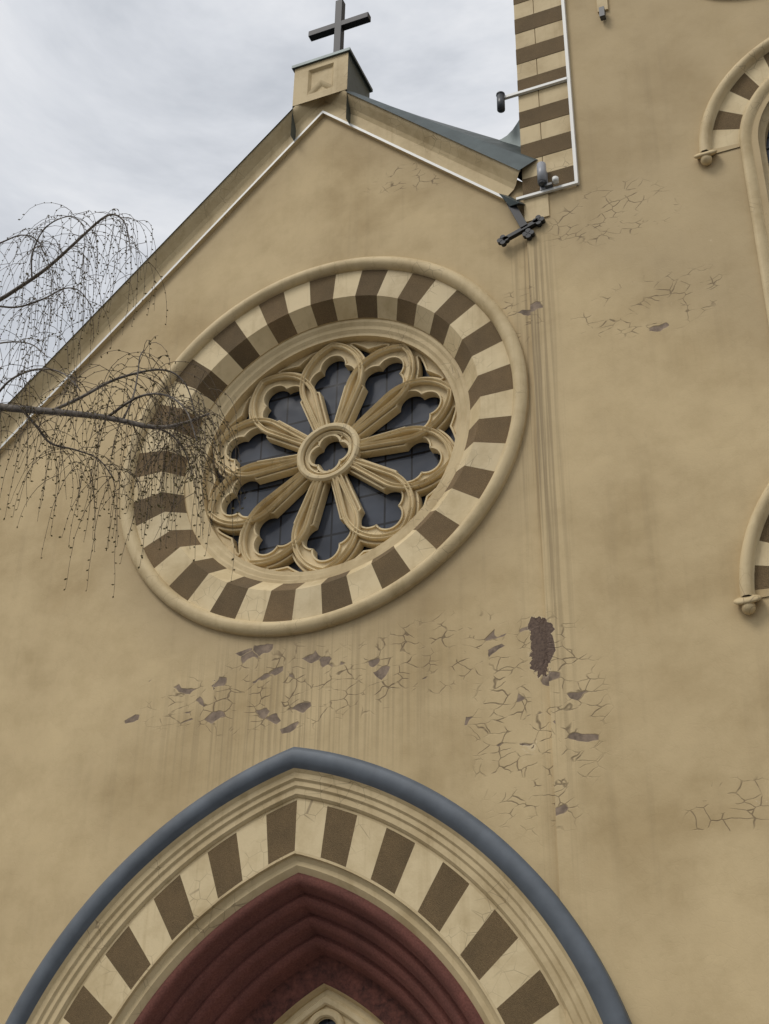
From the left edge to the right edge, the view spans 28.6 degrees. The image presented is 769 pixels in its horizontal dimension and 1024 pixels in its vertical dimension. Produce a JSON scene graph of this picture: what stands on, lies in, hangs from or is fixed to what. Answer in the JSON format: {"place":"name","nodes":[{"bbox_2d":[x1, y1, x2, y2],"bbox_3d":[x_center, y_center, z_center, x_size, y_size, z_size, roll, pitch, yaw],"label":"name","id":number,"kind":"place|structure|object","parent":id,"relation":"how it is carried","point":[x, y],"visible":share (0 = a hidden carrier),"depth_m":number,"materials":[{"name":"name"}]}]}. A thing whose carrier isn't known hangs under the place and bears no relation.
{"place":"outdoors","nodes":[
{"label":"outdoors","id":0,"kind":"place"},
{"bbox_2d":[0,202,245,597],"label":"birch","id":1,"kind":"object","parent":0,"point":[26,409],"visible":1,"depth_m":9.34,"materials":[{"name":"brown plant"}]},
{"bbox_2d":[0,0,521,403],"label":"sky","id":2,"kind":"structure","parent":0,"point":[141,109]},
{"bbox_2d":[0,116,559,1023],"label":"gable wall","id":3,"kind":"structure","parent":0,"point":[136,712],"depth_m":14.54,"materials":[{"name":"paint"}]},
{"bbox_2d":[0,80,519,452],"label":"gable cornice","id":4,"kind":"structure","parent":3,"relation":"attached to","point":[221,203],"depth_m":17.71,"materials":[{"name":"beige stone"}]},
{"bbox_2d":[10,91,537,401],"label":"roof","id":5,"kind":"structure","parent":3,"relation":"attached to","point":[506,150],"depth_m":16.83,"materials":[{"name":"grey metal"}]},
{"bbox_2d":[119,256,528,636],"bbox_3d":[-0.636,-0.690,15.726,4.600,4.600,0.560,-12,-35,19],"label":"rose window surround","id":6,"kind":"object","parent":3,"relation":"attached to","point":[457,329],"visible":0.91,"depth_m":15.56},
{"bbox_2d":[208,462,225,500],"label":"tracery spandrel molding","id":7,"kind":"structure","parent":6,"relation":"attached to","point":[210,492],"depth_m":16.28,"materials":[{"name":"beige stone"}]},
{"bbox_2d":[216,527,241,556],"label":"tracery spandrel molding","id":8,"kind":"structure","parent":6,"relation":"attached to","point":[229,537],"depth_m":15.80,"materials":[{"name":"beige stone"}]},
{"bbox_2d":[207,455,306,528],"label":"tracery petal molding","id":9,"kind":"structure","parent":6,"relation":"attached to","point":[280,499],"depth_m":15.91,"materials":[{"name":"beige stone"}]},
{"bbox_2d":[213,417,305,479],"bbox_3d":[-1.341,-0.707,16.269,1.139,0.771,0.072,-12,-35,19],"label":"rose petal bar","id":10,"kind":"object","parent":6,"relation":"attached to","point":[244,424],"visible":0.77,"depth_m":16.22,"materials":[{"name":"beige stone"}]},
{"bbox_2d":[240,471,323,566],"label":"tracery petal molding","id":11,"kind":"structure","parent":6,"relation":"attached to","point":[263,504],"depth_m":15.57,"materials":[{"name":"beige stone"}]},
{"bbox_2d":[266,553,306,571],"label":"tracery spandrel molding","id":12,"kind":"structure","parent":6,"relation":"attached to","point":[287,567],"depth_m":15.33,"materials":[{"name":"beige stone"}]},
{"bbox_2d":[278,352,316,375],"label":"tracery spandrel molding","id":13,"kind":"structure","parent":6,"relation":"attached to","point":[299,365],"depth_m":16.69,"materials":[{"name":"beige stone"}]},
{"bbox_2d":[291,474,360,570],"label":"tracery petal molding","id":14,"kind":"structure","parent":6,"relation":"attached to","point":[345,554],"depth_m":15.31,"materials":[{"name":"beige stone"}]},
{"bbox_2d":[207,342,456,571],"bbox_3d":[-0.553,-0.582,15.893,2.940,2.940,0.080,-12,-35,19],"label":"rose window tracery","id":15,"kind":"object","parent":6,"relation":"attached to","point":[435,442],"visible":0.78,"depth_m":15.92,"materials":[{"name":"beige stone"}]},
{"bbox_2d":[225,396,251,430],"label":"tracery spandrel molding","id":16,"kind":"structure","parent":15,"relation":"attached to","point":[243,410],"depth_m":16.64,"materials":[{"name":"beige stone"}]},
{"bbox_2d":[220,462,313,518],"bbox_3d":[-1.243,-0.208,15.927,1.084,0.560,0.023,-12,-35,19],"label":"rose petal cusp","id":17,"kind":"object","parent":15,"relation":"attached to","point":[256,479],"visible":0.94,"depth_m":16.01,"materials":[{"name":"beige stone"}]},
{"bbox_2d":[225,427,314,468],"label":"rose petal cusp","id":18,"kind":"object","parent":15,"relation":"attached to","point":[247,433],"visible":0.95,"depth_m":16.35,"materials":[{"name":"beige stone"}]},
{"bbox_2d":[252,470,318,556],"bbox_3d":[-1.022,0.014,15.674,0.734,0.947,0.023,-12,-35,19],"label":"rose petal cusp","id":19,"kind":"object","parent":15,"relation":"attached to","point":[275,512],"visible":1,"depth_m":15.69,"materials":[{"name":"beige stone"}]},
{"bbox_2d":[250,373,324,446],"bbox_3d":[-1.048,-1.100,16.380,0.912,1.051,0.069,-12,-35,19],"label":"rose petal bar","id":20,"kind":"object","parent":15,"relation":"attached to","point":[262,384],"visible":1,"depth_m":16.42,"materials":[{"name":"beige stone"}]},
{"bbox_2d":[262,384,318,442],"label":"tracery foil molding","id":21,"kind":"structure","parent":15,"relation":"attached to","point":[287,388],"depth_m":16.53,"materials":[{"name":"beige stone"}]},
{"bbox_2d":[301,469,351,562],"bbox_3d":[-0.583,0.028,15.447,0.572,1.132,0.023,-12,-35,19],"label":"rose petal cusp","id":22,"kind":"object","parent":15,"relation":"attached to","point":[313,525],"visible":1,"depth_m":15.37,"materials":[{"name":"beige stone"}]},
{"bbox_2d":[305,431,352,474],"bbox_3d":[-0.578,-0.615,15.843,0.560,0.560,0.052,-12,-35,19],"label":"hub inner ring","id":23,"kind":"object","parent":15,"relation":"attached to","point":[314,443],"visible":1,"depth_m":15.87,"materials":[{"name":"beige stone"}]},
{"bbox_2d":[297,423,360,483],"bbox_3d":[-0.584,-0.623,15.831,0.725,0.725,0.084,-12,-35,19],"label":"hub outer ring","id":24,"kind":"object","parent":15,"relation":"attached to","point":[311,437],"visible":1,"depth_m":15.80,"materials":[{"name":"beige stone"}]},
{"bbox_2d":[308,434,349,472],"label":"quatrefoil molding","id":25,"kind":"structure","parent":15,"relation":"attached to","point":[322,441],"depth_m":15.87,"materials":[{"name":"beige stone"}]},
{"bbox_2d":[299,342,364,428],"bbox_3d":[-0.570,-1.373,16.318,0.756,1.145,0.072,-12,-35,19],"label":"rose petal bar","id":26,"kind":"object","parent":15,"relation":"attached to","point":[318,356],"visible":1,"depth_m":16.33,"materials":[{"name":"beige stone"}]},
{"bbox_2d":[310,354,354,438],"bbox_3d":[-0.563,-1.243,16.260,0.572,1.132,0.023,-12,-35,19],"label":"rose petal cusp","id":27,"kind":"object","parent":15,"relation":"attached to","point":[320,371],"visible":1,"depth_m":16.42,"materials":[{"name":"beige stone"}]},
{"bbox_2d":[217,350,454,571],"bbox_3d":[-0.530,-0.552,15.939,2.940,2.940,0.001,-12,-35,19],"label":"window glass","id":28,"kind":"object","parent":15,"relation":"attached to","point":[332,532],"visible":0.23,"depth_m":15.87,"materials":[{"name":"grey glass"}]},
{"bbox_2d":[340,465,404,530],"bbox_3d":[-0.140,-0.175,15.358,0.734,0.947,0.023,-12,-35,19],"label":"rose petal cusp","id":29,"kind":"object","parent":15,"relation":"attached to","point":[382,488],"visible":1,"depth_m":15.20,"materials":[{"name":"beige stone"}]},
{"bbox_2d":[341,356,404,438],"bbox_3d":[-0.123,-1.229,16.033,0.734,0.947,0.023,-12,-35,19],"label":"rose petal cusp","id":30,"kind":"object","parent":15,"relation":"attached to","point":[363,387],"visible":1,"depth_m":16.10,"materials":[{"name":"beige stone"}]},
{"bbox_2d":[334,344,416,434],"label":"tracery petal molding","id":31,"kind":"structure","parent":15,"relation":"attached to","point":[399,397],"depth_m":16.05,"materials":[{"name":"beige stone"}]},
{"bbox_2d":[346,389,442,445],"bbox_3d":[0.097,-1.008,15.780,1.084,0.560,0.023,-12,-35,19],"label":"rose petal cusp","id":32,"kind":"object","parent":15,"relation":"attached to","point":[396,407],"visible":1,"depth_m":15.78,"materials":[{"name":"beige stone"}]},
{"bbox_2d":[358,436,442,482],"bbox_3d":[0.089,-0.492,15.450,1.084,0.560,0.023,-12,-35,19],"label":"rose petal cusp","id":33,"kind":"object","parent":15,"relation":"attached to","point":[405,445],"visible":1,"depth_m":15.42,"materials":[{"name":"beige stone"}]},
{"bbox_2d":[416,354,444,380],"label":"tracery spandrel molding","id":34,"kind":"structure","parent":15,"relation":"attached to","point":[418,356],"depth_m":15.93,"materials":[{"name":"beige stone"}]},
{"bbox_2d":[345,539,382,561],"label":"tracery spandrel molding","id":35,"kind":"structure","parent":6,"relation":"attached to","point":[360,541],"depth_m":15.04,"materials":[{"name":"beige stone"}]},
{"bbox_2d":[350,343,390,358],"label":"tracery spandrel molding","id":36,"kind":"structure","parent":6,"relation":"attached to","point":[366,347],"depth_m":16.41,"materials":[{"name":"beige stone"}]},
{"bbox_2d":[332,458,415,541],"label":"tracery petal molding","id":37,"kind":"structure","parent":6,"relation":"attached to","point":[399,478],"depth_m":15.23,"materials":[{"name":"beige stone"}]},
{"bbox_2d":[350,426,452,491],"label":"tracery petal molding","id":38,"kind":"structure","parent":6,"relation":"attached to","point":[435,476],"depth_m":15.37,"materials":[{"name":"beige stone"}]},
{"bbox_2d":[351,377,453,451],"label":"tracery petal molding","id":39,"kind":"structure","parent":6,"relation":"attached to","point":[388,396],"depth_m":15.64,"materials":[{"name":"beige stone"}]},
{"bbox_2d":[415,479,440,513],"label":"tracery spandrel molding","id":40,"kind":"structure","parent":6,"relation":"attached to","point":[422,490],"depth_m":15.09,"materials":[{"name":"beige stone"}]},
{"bbox_2d":[436,405,456,445],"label":"tracery spandrel molding","id":41,"kind":"structure","parent":6,"relation":"attached to","point":[451,424],"depth_m":15.44,"materials":[{"name":"beige stone"}]},
{"label":"ground","id":42,"kind":"structure","parent":0,"visible":0},
{"bbox_2d":[5,747,631,1023],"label":"portal","id":43,"kind":"object","parent":42,"relation":"on","point":[283,887],"visible":1,"depth_m":13.10,"materials":[{"name":"brown stone"}]},
{"bbox_2d":[290,995,369,1023],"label":"inner arch molding","id":44,"kind":"structure","parent":43,"relation":"attached to","point":[317,1006],"depth_m":13.11,"materials":[{"name":"beige stone"}]},
{"bbox_2d":[284,989,379,1023],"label":"tracery","id":45,"kind":"object","parent":43,"relation":"attached to","point":[365,1015],"depth_m":13.12,"materials":[{"name":"beige stone"}]},
{"bbox_2d":[308,1009,344,1023],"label":"tracery ring molding","id":46,"kind":"structure","parent":45,"relation":"attached to","point":[319,1015],"depth_m":13.06,"materials":[{"name":"beige stone"}]},
{"bbox_3d":[4.917,9.163,25.702,15.570,15.410,30.000,-12,-35,19],"label":"nave roof","id":47,"kind":"object","parent":42,"relation":"on","visible":0},
{"bbox_2d":[291,47,372,139],"bbox_3d":[-0.650,-4.934,18.459,0.780,1.315,0.718,-12,-35,19],"label":"cross pedestal","id":48,"kind":"object","parent":47,"relation":"on","point":[340,70],"visible":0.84,"depth_m":18.36,"materials":[{"name":"stone"}]},
{"bbox_2d":[308,0,370,51],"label":"cross","id":49,"kind":"object","parent":48,"relation":"on","point":[339,26],"visible":0.78,"depth_m":19.38,"materials":[{"name":"black metal"}]},
{"bbox_3d":[5.340,-6.382,20.043,5.680,36.500,6.050,-12,-35,19],"label":"tower","id":50,"kind":"object","parent":42,"relation":"on","visible":0},
{"bbox_2d":[505,0,578,200],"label":"conduits","id":51,"kind":"object","parent":50,"relation":"attached to","point":[567,79],"visible":1,"depth_m":16.58,"materials":[{"name":"white plastic"}]},
{"bbox_2d":[496,91,504,112],"bbox_3d":[1.300,-4.579,16.885,0.098,0.250,0.098,-12,-35,19],"label":"floodlight","id":52,"kind":"object","parent":51,"relation":"attached to","point":[500,95],"visible":1,"depth_m":16.84,"materials":[{"name":"grey metal"}]},
{"bbox_2d":[537,161,558,190],"bbox_3d":[1.732,-3.567,15.996,0.224,0.320,0.129,-12,-35,19],"label":"camera","id":53,"kind":"object","parent":50,"relation":"attached to","point":[542,180],"visible":1,"depth_m":15.95,"materials":[{"name":"grey metal"}]},
{"bbox_2d":[527,0,768,1023],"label":"wall","id":54,"kind":"structure","parent":50,"relation":"attached to","point":[650,333],"depth_m":13.48,"materials":[{"name":"paint"}]},
{"bbox_2d":[497,194,544,246],"bbox_3d":[1.428,-3.145,15.924,0.525,0.758,0.150,-12,-35,19],"label":"gutter bracket","id":55,"kind":"object","parent":54,"relation":"attached to","point":[526,231],"visible":1,"depth_m":15.80,"materials":[{"name":"black metal"}]},
{"bbox_2d":[513,0,574,222],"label":"tower quoins","id":56,"kind":"object","parent":54,"relation":"attached to","point":[541,22],"visible":0.77,"depth_m":16.71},
{"bbox_2d":[597,0,608,20],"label":"tower strip","id":57,"kind":"object","parent":54,"relation":"attached to","point":[602,7],"visible":1,"depth_m":17.06,"materials":[{"name":"grey"}]},
{"bbox_2d":[699,38,768,152],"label":"window arch surround","id":58,"kind":"object","parent":54,"relation":"attached to","point":[744,78],"visible":1,"depth_m":15.59,"materials":[{"name":"beige stone"}]},
{"bbox_2d":[739,483,768,596],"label":"arch surround","id":59,"kind":"object","parent":54,"relation":"attached to","point":[754,570],"visible":1,"depth_m":12.80,"materials":[{"name":"beige stone"}]},
{"bbox_2d":[739,76,768,323],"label":"window surround","id":60,"kind":"object","parent":54,"relation":"attached to","point":[749,167],"visible":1,"depth_m":15.03,"materials":[{"name":"beige stone"}]},
{"bbox_2d":[694,150,716,165],"bbox_3d":[3.254,-3.595,15.296,0.237,0.211,0.150,-12,-35,19],"label":"tower lancet label stop","id":61,"kind":"object","parent":60,"relation":"attached to","point":[705,157],"visible":1,"depth_m":15.23,"materials":[{"name":"beige stone"}]},
{"bbox_2d":[766,131,768,162],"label":"window pane","id":62,"kind":"structure","parent":60,"relation":"in","point":[767,145],"depth_m":15.36,"materials":[{"name":"black glass"}]},
{"bbox_3d":[4.050,1.418,11.823,1.440,4.366,0.245,-12,-35,19],"label":"tower window","id":63,"kind":"object","parent":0,"visible":0},
{"bbox_2d":[733,595,761,614],"bbox_3d":[3.029,0.759,12.586,0.237,0.211,0.150,-12,-35,19],"label":"window label stop","id":64,"kind":"object","parent":63,"relation":"attached to","point":[746,602],"visible":1,"depth_m":12.53,"materials":[{"name":"beige stone"}]}
]}

